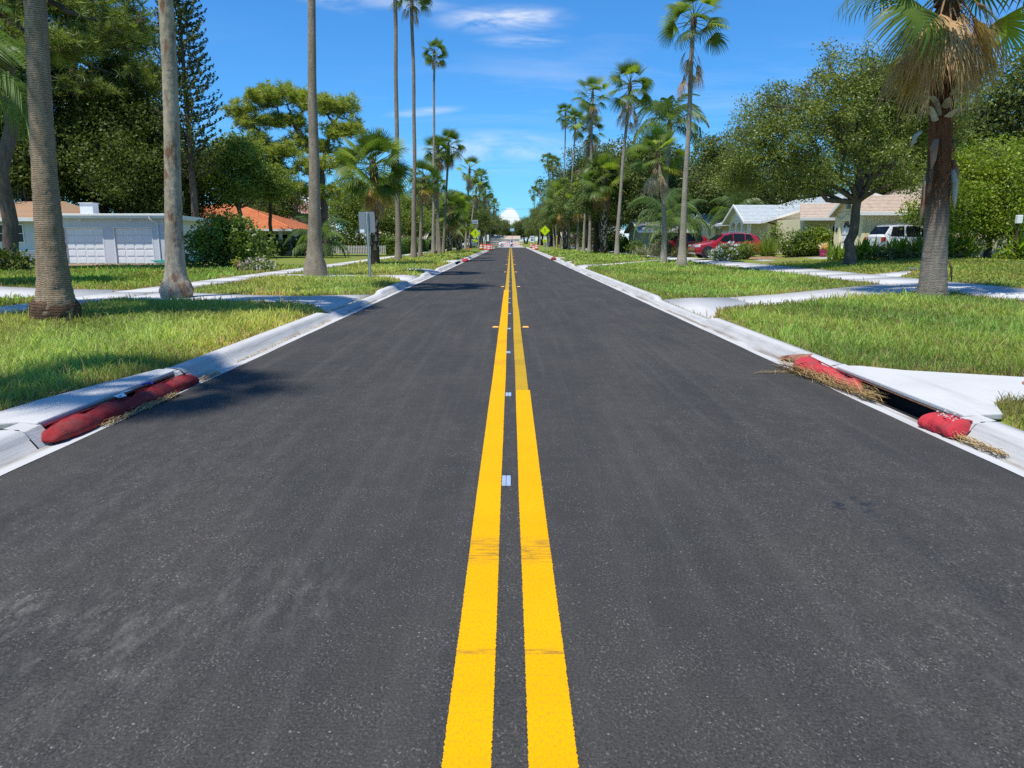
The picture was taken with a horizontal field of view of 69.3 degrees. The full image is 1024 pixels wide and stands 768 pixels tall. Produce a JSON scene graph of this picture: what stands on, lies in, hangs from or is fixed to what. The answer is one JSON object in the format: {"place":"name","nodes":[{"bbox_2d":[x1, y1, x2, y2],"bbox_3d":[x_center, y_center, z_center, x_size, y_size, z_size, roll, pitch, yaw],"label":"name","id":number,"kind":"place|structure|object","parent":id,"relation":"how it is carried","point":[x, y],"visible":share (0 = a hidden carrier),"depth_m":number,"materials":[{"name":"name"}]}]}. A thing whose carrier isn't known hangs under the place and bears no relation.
{"place":"outdoors","nodes":[
{"label":"outdoors","id":0,"kind":"place"},
{"bbox_2d":[0,286,369,312],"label":"driveway","id":1,"kind":"structure","parent":0,"point":[326,303],"depth_m":19.23,"materials":[{"name":"concrete"}]},
{"bbox_2d":[0,247,462,313],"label":"sidewalk","id":2,"kind":"structure","parent":0,"point":[136,292],"depth_m":21.99,"materials":[{"name":"concrete"}]},
{"bbox_2d":[183,204,329,254],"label":"orange roofed house","id":3,"kind":"structure","parent":0,"point":[282,228],"depth_m":76.91,"materials":[{"name":"tile"}]},
{"bbox_2d":[0,247,1023,767],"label":"road","id":4,"kind":"structure","parent":0,"point":[260,561],"depth_m":3.69,"materials":[{"name":"grey asphalt"}]},
{"bbox_2d":[441,290,508,767],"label":"road marking","id":5,"kind":"object","parent":4,"relation":"on","point":[468,733],"visible":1,"depth_m":3.13,"materials":[{"name":"yellow paint"}]},
{"bbox_2d":[511,249,527,389],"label":"road marking","id":6,"kind":"object","parent":4,"relation":"on","point":[521,383],"visible":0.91,"depth_m":11.08,"materials":[{"name":"yellow paint"}]},
{"bbox_2d":[516,390,578,767],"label":"road marking","id":7,"kind":"object","parent":4,"relation":"on","point":[551,737],"visible":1,"depth_m":3.02,"materials":[{"name":"yellow paint"}]},
{"bbox_2d":[0,241,1023,477],"bbox_3d":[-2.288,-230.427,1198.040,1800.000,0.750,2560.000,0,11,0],"label":"ground","id":8,"kind":"structure","parent":0,"point":[300,259],"depth_m":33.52,"materials":[{"name":"green plant"}]},
{"bbox_2d":[0,243,34,270],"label":"bush","id":9,"kind":"object","parent":8,"relation":"on","point":[12,264],"visible":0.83,"depth_m":35.88,"materials":[{"name":"green plant"}]},
{"bbox_2d":[0,4,58,151],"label":"feather palm","id":10,"kind":"object","parent":8,"relation":"on","point":[17,86],"visible":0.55,"depth_m":24.02,"materials":[{"name":"green plant"}]},
{"bbox_2d":[0,58,98,200],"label":"dark tree","id":11,"kind":"object","parent":8,"relation":"on","point":[21,158],"visible":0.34,"depth_m":53.15,"materials":[{"name":"green plant"}]},
{"bbox_2d":[23,0,81,321],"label":"fan palm","id":12,"kind":"object","parent":8,"relation":"on","point":[54,294],"visible":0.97,"depth_m":13.14,"materials":[{"name":"grey plant"}]},
{"bbox_2d":[0,0,158,266],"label":"pine tree","id":13,"kind":"object","parent":8,"relation":"on","point":[63,39],"visible":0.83,"depth_m":34.10,"materials":[{"name":"green plant"}]},
{"bbox_2d":[0,0,162,200],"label":"pine tree","id":14,"kind":"object","parent":8,"relation":"on","point":[146,79],"visible":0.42,"depth_m":54.76,"materials":[{"name":"green plant"}]},
{"bbox_2d":[0,368,182,448],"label":"storm drain","id":15,"kind":"object","parent":8,"relation":"on","point":[29,420],"visible":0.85,"depth_m":6.62,"materials":[{"name":"concrete"}]},
{"bbox_2d":[20,49,182,213],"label":"dark tree","id":16,"kind":"object","parent":8,"relation":"on","point":[145,54],"visible":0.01,"depth_m":65.81,"materials":[{"name":"green plant"}]},
{"bbox_2d":[0,201,210,262],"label":"garage house","id":17,"kind":"structure","parent":8,"relation":"on","point":[93,234],"depth_m":47.21,"materials":[{"name":"white paint"}]},
{"bbox_2d":[65,228,104,262],"bbox_3d":[-27.190,-8.801,47.260,2.400,2.270,0.056,0,11,0],"label":"garage door","id":18,"kind":"structure","parent":17,"relation":"in","point":[84,245],"depth_m":47.23,"materials":[{"name":"white paint"}]},
{"bbox_2d":[115,228,153,262],"bbox_3d":[-24.050,-8.802,47.266,2.380,2.270,0.056,0,11,0],"label":"garage door","id":19,"kind":"structure","parent":17,"relation":"in","point":[133,245],"depth_m":47.24,"materials":[{"name":"white paint"}]},
{"bbox_2d":[22,0,194,213],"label":"pine tree","id":20,"kind":"object","parent":8,"relation":"on","point":[103,209],"visible":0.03,"depth_m":60.36,"materials":[{"name":"green plant"}]},
{"bbox_2d":[53,57,196,213],"bbox_3d":[-34.339,-19.049,63.995,11.785,16.638,16.126,8,13,34],"label":"dark tree","id":21,"kind":"object","parent":8,"relation":"on","point":[73,190],"visible":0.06,"depth_m":60.47,"materials":[{"name":"green plant"}]},
{"bbox_2d":[55,68,210,215],"bbox_3d":[-29.382,-16.876,58.038,10.312,14.558,14.110,-4,12,-19],"label":"dark tree","id":22,"kind":"object","parent":8,"relation":"on","point":[132,174],"visible":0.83,"depth_m":54.77,"materials":[{"name":"green plant"}]},
{"bbox_2d":[63,88,234,217],"bbox_3d":[-30.039,-17.387,62.438,13.439,13.865,9.821,-5,12,-26],"label":"dark tree","id":23,"kind":"object","parent":8,"relation":"on","point":[206,199],"visible":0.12,"depth_m":61.99,"materials":[{"name":"green plant"}]},
{"bbox_2d":[158,0,193,297],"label":"fan palm","id":24,"kind":"object","parent":8,"relation":"on","point":[175,282],"visible":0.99,"depth_m":18.24,"materials":[{"name":"grey plant"}]},
{"bbox_2d":[148,0,226,216],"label":"column pine","id":25,"kind":"object","parent":8,"relation":"on","point":[191,117],"depth_m":55.12,"materials":[{"name":"green plant"}]},
{"bbox_2d":[184,206,279,266],"bbox_3d":[-15.963,-8.232,41.645,5.665,3.429,3.997,0,11,0],"label":"bush","id":26,"kind":"object","parent":8,"relation":"on","point":[214,236],"visible":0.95,"depth_m":41.03,"materials":[{"name":"green plant"}]},
{"bbox_2d":[181,130,300,218],"bbox_3d":[-22.656,-15.729,62.145,9.976,10.710,6.395,-5,12,-23],"label":"leafy tree","id":27,"kind":"object","parent":8,"relation":"on","point":[238,171],"visible":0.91,"depth_m":60.65,"materials":[{"name":"green plant"}]},
{"bbox_2d":[0,247,494,475],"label":"kerb","id":28,"kind":"structure","parent":8,"relation":"on","point":[18,449],"depth_m":10.02,"materials":[{"name":"concrete"}]},
{"bbox_2d":[41,394,142,442],"bbox_3d":[-3.649,0.265,6.496,0.250,0.180,1.383,0,11,0],"label":"gravel bag","id":29,"kind":"object","parent":28,"relation":"on","point":[71,426],"visible":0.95,"depth_m":6.24,"materials":[{"name":"red"}]},
{"bbox_2d":[101,390,179,425],"bbox_3d":[-3.485,0.215,7.028,0.166,0.072,1.430,0,11,2],"label":"straw","id":30,"kind":"object","parent":28,"relation":"on","point":[145,406],"visible":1,"depth_m":7.03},
{"bbox_2d":[133,372,199,403],"bbox_3d":[-3.610,0.019,7.783,0.237,0.170,1.247,0,11,0],"label":"gravel bag","id":31,"kind":"object","parent":28,"relation":"on","point":[181,382],"visible":0.88,"depth_m":7.61,"materials":[{"name":"red"}]},
{"bbox_2d":[235,254,277,270],"bbox_3d":[-12.251,-5.827,35.502,1.950,0.916,1.476,0,11,0],"label":"flowering bush","id":32,"kind":"object","parent":8,"relation":"on","point":[256,263],"visible":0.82,"depth_m":35.34,"materials":[{"name":"white plant"}]},
{"bbox_2d":[205,156,308,219],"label":"leafy tree","id":33,"kind":"object","parent":8,"relation":"on","point":[286,211],"visible":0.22,"depth_m":91.52,"materials":[{"name":"green plant"}]},
{"bbox_2d":[218,77,370,255],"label":"pine tree","id":34,"kind":"object","parent":8,"relation":"on","point":[268,95],"visible":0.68,"depth_m":66.95,"materials":[{"name":"green plant"}]},
{"bbox_2d":[303,0,326,275],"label":"fan palm","id":35,"kind":"object","parent":8,"relation":"on","point":[315,263],"visible":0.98,"depth_m":29.72,"materials":[{"name":"grey plant"}]},
{"bbox_2d":[283,213,352,257],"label":"feather palm","id":36,"kind":"object","parent":8,"relation":"on","point":[326,228],"visible":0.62,"depth_m":62.30,"materials":[{"name":"green plant"}]},
{"bbox_2d":[326,176,366,238],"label":"leafy tree","id":37,"kind":"object","parent":8,"relation":"on","point":[349,212],"visible":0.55,"depth_m":93.25,"materials":[{"name":"green plant"}]},
{"bbox_2d":[330,227,384,253],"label":"bush","id":38,"kind":"object","parent":8,"relation":"on","point":[359,242],"visible":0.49,"depth_m":84.47,"materials":[{"name":"green plant"}]},
{"bbox_2d":[358,212,374,276],"bbox_3d":[-5.521,-5.295,28.403,0.620,2.550,0.066,-1,11,4],"label":"street sign","id":39,"kind":"object","parent":8,"relation":"on","point":[367,223],"visible":0.85,"depth_m":28.29,"materials":[{"name":"metal"}]},
{"bbox_2d":[332,126,413,264],"bbox_3d":[-8.254,-11.242,44.318,5.119,8.241,5.260,0,11,0],"label":"fan palm","id":40,"kind":"object","parent":8,"relation":"on","point":[376,197],"visible":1,"depth_m":43.74,"materials":[{"name":"green plant"}]},
{"bbox_2d":[358,193,407,238],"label":"leafy tree","id":41,"kind":"object","parent":8,"relation":"on","point":[388,225],"visible":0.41,"depth_m":88.50,"materials":[{"name":"green plant"}]},
{"bbox_2d":[393,0,401,259],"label":"fan palm","id":42,"kind":"object","parent":8,"relation":"on","point":[398,252],"visible":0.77,"depth_m":51.38,"materials":[{"name":"grey plant"}]},
{"bbox_2d":[385,238,409,254],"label":"hedge","id":43,"kind":"object","parent":8,"relation":"on","point":[390,246],"visible":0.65,"depth_m":76.75,"materials":[{"name":"green plant"}]},
{"bbox_2d":[387,0,433,257],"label":"fan palm","id":44,"kind":"object","parent":8,"relation":"on","point":[412,7],"visible":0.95,"depth_m":59.28,"materials":[{"name":"grey plant"}]},
{"bbox_2d":[400,194,431,239],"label":"leafy tree","id":45,"kind":"object","parent":8,"relation":"on","point":[407,204],"visible":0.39,"depth_m":96.50,"materials":[{"name":"green plant"}]},
{"bbox_2d":[405,158,441,255],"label":"fan palm","id":46,"kind":"object","parent":8,"relation":"on","point":[431,168],"visible":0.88,"depth_m":65.78,"materials":[{"name":"green plant"}]},
{"bbox_2d":[420,37,448,253],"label":"fan palm","id":47,"kind":"object","parent":8,"relation":"on","point":[428,57],"visible":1,"depth_m":76.28,"materials":[{"name":"green plant"}]},
{"bbox_2d":[407,175,461,249],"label":"leafy tree","id":48,"kind":"object","parent":8,"relation":"on","point":[428,207],"visible":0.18,"depth_m":118.68,"materials":[{"name":"green plant"}]},
{"bbox_2d":[421,133,452,252],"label":"fan palm","id":49,"kind":"object","parent":8,"relation":"on","point":[439,140],"visible":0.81,"depth_m":83.11,"materials":[{"name":"green plant"}]},
{"bbox_2d":[426,171,447,252],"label":"fan palm","id":50,"kind":"object","parent":8,"relation":"on","point":[443,182],"visible":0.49,"depth_m":78.80,"materials":[{"name":"green plant"}]},
{"bbox_2d":[431,128,466,252],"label":"fan palm","id":51,"kind":"object","parent":8,"relation":"on","point":[452,134],"visible":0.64,"depth_m":85.84,"materials":[{"name":"green plant"}]},
{"bbox_2d":[431,191,470,251],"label":"fan palm","id":52,"kind":"object","parent":8,"relation":"on","point":[455,199],"visible":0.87,"depth_m":93.70,"materials":[{"name":"green plant"}]},
{"bbox_2d":[447,206,473,250],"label":"leafy tree","id":53,"kind":"object","parent":8,"relation":"on","point":[467,228],"visible":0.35,"depth_m":110.39,"materials":[{"name":"green plant"}]},
{"bbox_2d":[455,156,484,248],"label":"fan palm","id":54,"kind":"object","parent":8,"relation":"on","point":[469,180],"visible":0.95,"depth_m":131.85,"materials":[{"name":"green plant"}]},
{"bbox_2d":[465,178,487,247],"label":"fan palm","id":55,"kind":"object","parent":8,"relation":"on","point":[476,201],"visible":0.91,"depth_m":140.21,"materials":[{"name":"green plant"}]},
{"bbox_2d":[468,201,494,235],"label":"oak tree","id":56,"kind":"object","parent":8,"relation":"on","point":[484,219],"visible":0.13,"depth_m":175.23,"materials":[{"name":"green plant"}]},
{"bbox_2d":[538,176,572,248],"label":"fan palm","id":57,"kind":"object","parent":8,"relation":"on","point":[551,194],"visible":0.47,"depth_m":123.11,"materials":[{"name":"green plant"}]},
{"bbox_2d":[555,103,576,248],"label":"fan palm","id":58,"kind":"object","parent":8,"relation":"on","point":[566,107],"visible":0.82,"depth_m":131.46,"materials":[{"name":"green plant"}]},
{"bbox_2d":[563,108,585,249],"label":"fan palm","id":59,"kind":"object","parent":8,"relation":"on","point":[573,114],"visible":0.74,"depth_m":110.81,"materials":[{"name":"green plant"}]},
{"bbox_2d":[563,187,587,250],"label":"fan palm","id":60,"kind":"object","parent":8,"relation":"on","point":[571,195],"visible":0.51,"depth_m":101.54,"materials":[{"name":"green plant"}]},
{"bbox_2d":[536,138,622,221],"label":"oak tree","id":61,"kind":"object","parent":8,"relation":"on","point":[577,165],"visible":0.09,"depth_m":138.85,"materials":[{"name":"green plant"}]},
{"bbox_2d":[574,113,605,250],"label":"fan palm","id":62,"kind":"object","parent":8,"relation":"on","point":[587,141],"visible":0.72,"depth_m":91.58,"materials":[{"name":"green plant"}]},
{"bbox_2d":[571,75,610,251],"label":"fan palm","id":63,"kind":"object","parent":8,"relation":"on","point":[590,108],"visible":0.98,"depth_m":86.94,"materials":[{"name":"green plant"}]},
{"bbox_2d":[573,164,608,252],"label":"fan palm","id":64,"kind":"object","parent":8,"relation":"on","point":[595,236],"visible":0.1,"depth_m":84.99,"materials":[{"name":"green plant"}]},
{"bbox_2d":[547,178,640,249],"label":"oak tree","id":65,"kind":"object","parent":8,"relation":"on","point":[610,223],"visible":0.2,"depth_m":110.29,"materials":[{"name":"green plant"}]},
{"bbox_2d":[577,151,631,253],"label":"fan palm","id":66,"kind":"object","parent":8,"relation":"on","point":[603,194],"visible":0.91,"depth_m":78.98,"materials":[{"name":"green plant"}]},
{"bbox_2d":[605,59,654,254],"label":"fan palm","id":67,"kind":"object","parent":8,"relation":"on","point":[630,99],"visible":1,"depth_m":70.48,"materials":[{"name":"green plant"}]},
{"bbox_2d":[558,132,704,229],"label":"oak tree","id":68,"kind":"object","parent":8,"relation":"on","point":[637,181],"visible":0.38,"depth_m":80.68,"materials":[{"name":"green plant"}]},
{"bbox_2d":[623,120,693,262],"bbox_3d":[8.992,-12.073,46.758,4.399,8.916,4.509,0,11,0],"label":"fan palm","id":69,"kind":"object","parent":8,"relation":"on","point":[659,133],"visible":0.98,"depth_m":46.21,"materials":[{"name":"green plant"}]},
{"bbox_2d":[624,219,697,252],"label":"house","id":70,"kind":"structure","parent":8,"relation":"on","point":[639,234],"depth_m":78.57,"materials":[{"name":"grey paint"}]},
{"bbox_2d":[626,188,703,256],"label":"feather palm","id":71,"kind":"object","parent":8,"relation":"on","point":[672,204],"visible":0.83,"depth_m":59.80,"materials":[{"name":"green plant"}]},
{"bbox_2d":[633,93,709,195],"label":"feather palm","id":72,"kind":"object","parent":8,"relation":"on","point":[665,107],"visible":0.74,"depth_m":75.51,"materials":[{"name":"green plant"}]},
{"bbox_2d":[649,199,711,249],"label":"feather palm","id":73,"kind":"object","parent":8,"relation":"on","point":[696,220],"visible":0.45,"depth_m":63.94,"materials":[{"name":"green plant"}]},
{"bbox_2d":[657,0,730,265],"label":"fan palm","id":74,"kind":"object","parent":8,"relation":"on","point":[678,9],"visible":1,"depth_m":40.70,"materials":[{"name":"green plant"}]},
{"bbox_2d":[694,214,721,239],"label":"house","id":75,"kind":"structure","parent":8,"relation":"on","point":[704,231],"depth_m":73.35,"materials":[{"name":"beige paint"}]},
{"bbox_2d":[676,131,770,215],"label":"oak tree","id":76,"kind":"object","parent":8,"relation":"on","point":[708,163],"visible":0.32,"depth_m":71.53,"materials":[{"name":"green plant"}]},
{"bbox_2d":[688,232,760,258],"bbox_3d":[14.849,-9.709,51.725,4.665,1.826,2.180,0,11,-2],"label":"parked car","id":77,"kind":"object","parent":8,"relation":"on","point":[699,249],"visible":0.54,"depth_m":50.85,"materials":[{"name":"red paint"}]},
{"bbox_2d":[706,241,747,260],"bbox_3d":[14.287,-8.802,48.932,2.916,1.367,2.043,0,11,0],"label":"flowering bush","id":78,"kind":"object","parent":8,"relation":"on","point":[726,253],"visible":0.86,"depth_m":48.56,"materials":[{"name":"white plant"}]},
{"bbox_2d":[706,190,765,235],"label":"feather palm","id":79,"kind":"object","parent":8,"relation":"on","point":[714,220],"visible":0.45,"depth_m":67.99,"materials":[{"name":"green plant"}]},
{"bbox_2d":[749,234,786,256],"bbox_3d":[16.317,-8.910,47.313,3.058,1.744,2.682,0,11,0],"label":"plant","id":80,"kind":"object","parent":8,"relation":"on","point":[767,247],"visible":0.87,"depth_m":47.17,"materials":[{"name":"green plant"}]},
{"bbox_2d":[526,247,1023,476],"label":"kerb","id":81,"kind":"structure","parent":8,"relation":"on","point":[1008,439],"depth_m":9.93,"materials":[{"name":"concrete"}]},
{"bbox_2d":[773,358,882,401],"bbox_3d":[3.531,-0.082,8.335,0.427,0.283,2.476,-2,11,-8],"label":"straw","id":82,"kind":"object","parent":81,"relation":"on","point":[831,381],"visible":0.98,"depth_m":8.10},
{"bbox_2d":[728,137,850,204],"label":"oak tree","id":83,"kind":"object","parent":8,"relation":"on","point":[769,198],"visible":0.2,"depth_m":70.83,"materials":[{"name":"green plant"}]},
{"bbox_2d":[715,193,879,254],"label":"white roofed house","id":84,"kind":"structure","parent":8,"relation":"on","point":[755,219],"depth_m":55.71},
{"bbox_2d":[773,227,823,256],"bbox_3d":[18.417,-9.159,47.727,3.580,2.049,2.329,0,11,0],"label":"bush","id":85,"kind":"object","parent":8,"relation":"on","point":[795,245],"visible":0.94,"depth_m":47.36,"materials":[{"name":"green plant"}]},
{"bbox_2d":[801,224,833,255],"bbox_3d":[19.706,-9.323,47.965,2.786,2.171,2.295,0,11,0],"label":"bush","id":86,"kind":"object","parent":8,"relation":"on","point":[824,234],"visible":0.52,"depth_m":47.63,"materials":[{"name":"green plant"}]},
{"bbox_2d":[823,240,844,260],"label":"strap plant","id":87,"kind":"object","parent":8,"relation":"on","point":[837,253],"visible":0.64,"depth_m":39.79,"materials":[{"name":"green plant"}]},
{"bbox_2d":[693,35,1005,264],"bbox_3d":[15.456,-10.502,34.124,13.510,10.456,6.502,-1,11,-6],"label":"oak tree","id":88,"kind":"object","parent":8,"relation":"on","point":[860,87],"visible":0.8,"depth_m":33.25,"materials":[{"name":"green plant"}]},
{"bbox_2d":[842,235,886,260],"bbox_3d":[18.506,-7.196,38.929,2.446,1.374,2.352,8,14,37],"label":"strap plant","id":89,"kind":"object","parent":8,"relation":"on","point":[862,249],"visible":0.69,"depth_m":38.71,"materials":[{"name":"green plant"}]},
{"bbox_2d":[816,96,925,193],"bbox_3d":[33.042,-18.241,63.225,14.015,14.329,19.624,9,14,38],"label":"oak tree","id":90,"kind":"object","parent":8,"relation":"on","point":[837,164],"visible":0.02,"depth_m":59.97,"materials":[{"name":"green plant"}]},
{"bbox_2d":[775,174,1019,256],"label":"yellow house","id":91,"kind":"structure","parent":8,"relation":"on","point":[877,210],"depth_m":43.69,"materials":[{"name":"beige paint"}]},
{"bbox_2d":[843,122,962,194],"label":"oak tree","id":92,"kind":"object","parent":8,"relation":"on","point":[878,184],"visible":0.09,"depth_m":56.00,"materials":[{"name":"green plant"}]},
{"bbox_2d":[864,223,957,257],"bbox_3d":[21.898,-7.822,40.592,4.490,1.874,2.140,-1,11,-6],"label":"parked car","id":93,"kind":"object","parent":8,"relation":"on","point":[887,231],"visible":0.16,"depth_m":39.66,"materials":[{"name":"white paint"}]},
{"bbox_2d":[858,244,967,259],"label":"undergrowth","id":94,"kind":"object","parent":8,"relation":"on","point":[906,254],"visible":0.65,"depth_m":38.13,"materials":[{"name":"green plant"}]},
{"bbox_2d":[832,0,1023,296],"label":"fan palm","id":95,"kind":"object","parent":8,"relation":"on","point":[938,52],"visible":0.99,"depth_m":17.88,"materials":[{"name":"green plant"}]},
{"bbox_2d":[832,364,1023,439],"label":"storm drain","id":96,"kind":"object","parent":8,"relation":"on","point":[916,395],"visible":0.69,"depth_m":7.31,"materials":[{"name":"concrete"}]},
{"bbox_2d":[793,356,863,392],"bbox_3d":[3.602,-0.127,8.486,0.304,0.226,1.303,-1,11,-4],"label":"gravel bag","id":97,"kind":"object","parent":96,"relation":"on","point":[809,362],"visible":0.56,"depth_m":8.47,"materials":[{"name":"red"}]},
{"bbox_2d":[917,410,972,438],"bbox_3d":[3.652,0.329,6.204,0.310,0.177,0.449,-1,11,-6],"label":"gravel bag","id":98,"kind":"object","parent":96,"relation":"on","point":[945,425],"visible":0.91,"depth_m":6.12,"materials":[{"name":"fabric"}]},
{"bbox_2d":[894,131,1023,257],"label":"leafy tree","id":99,"kind":"object","parent":8,"relation":"on","point":[986,174],"visible":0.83,"depth_m":37.85,"materials":[{"name":"green plant"}]},
{"bbox_2d":[948,230,993,257],"bbox_3d":[23.856,-7.308,38.530,3.224,1.555,2.655,10,15,42],"label":"strap plant","id":100,"kind":"object","parent":8,"relation":"on","point":[962,241],"visible":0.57,"depth_m":38.23,"materials":[{"name":"green plant"}]},
{"bbox_2d":[924,45,1023,162],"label":"oak tree","id":101,"kind":"object","parent":8,"relation":"on","point":[1006,113],"visible":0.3,"depth_m":54.47,"materials":[{"name":"green plant"}]},
{"bbox_2d":[991,230,1023,259],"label":"strap plant","id":102,"kind":"object","parent":8,"relation":"on","point":[1020,246],"visible":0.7,"depth_m":36.75,"materials":[{"name":"green plant"}]},
{"bbox_2d":[15,0,1023,240],"label":"sky","id":103,"kind":"structure","parent":0,"point":[510,64],"materials":[{"name":"blue"}]},
{"bbox_2d":[663,284,916,318],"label":"driveway","id":104,"kind":"structure","parent":0,"point":[703,306],"depth_m":18.57,"materials":[{"name":"concrete"}]},
{"bbox_2d":[570,246,1023,300],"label":"sidewalk","id":105,"kind":"structure","parent":0,"point":[989,290],"depth_m":26.34,"materials":[{"name":"concrete"}]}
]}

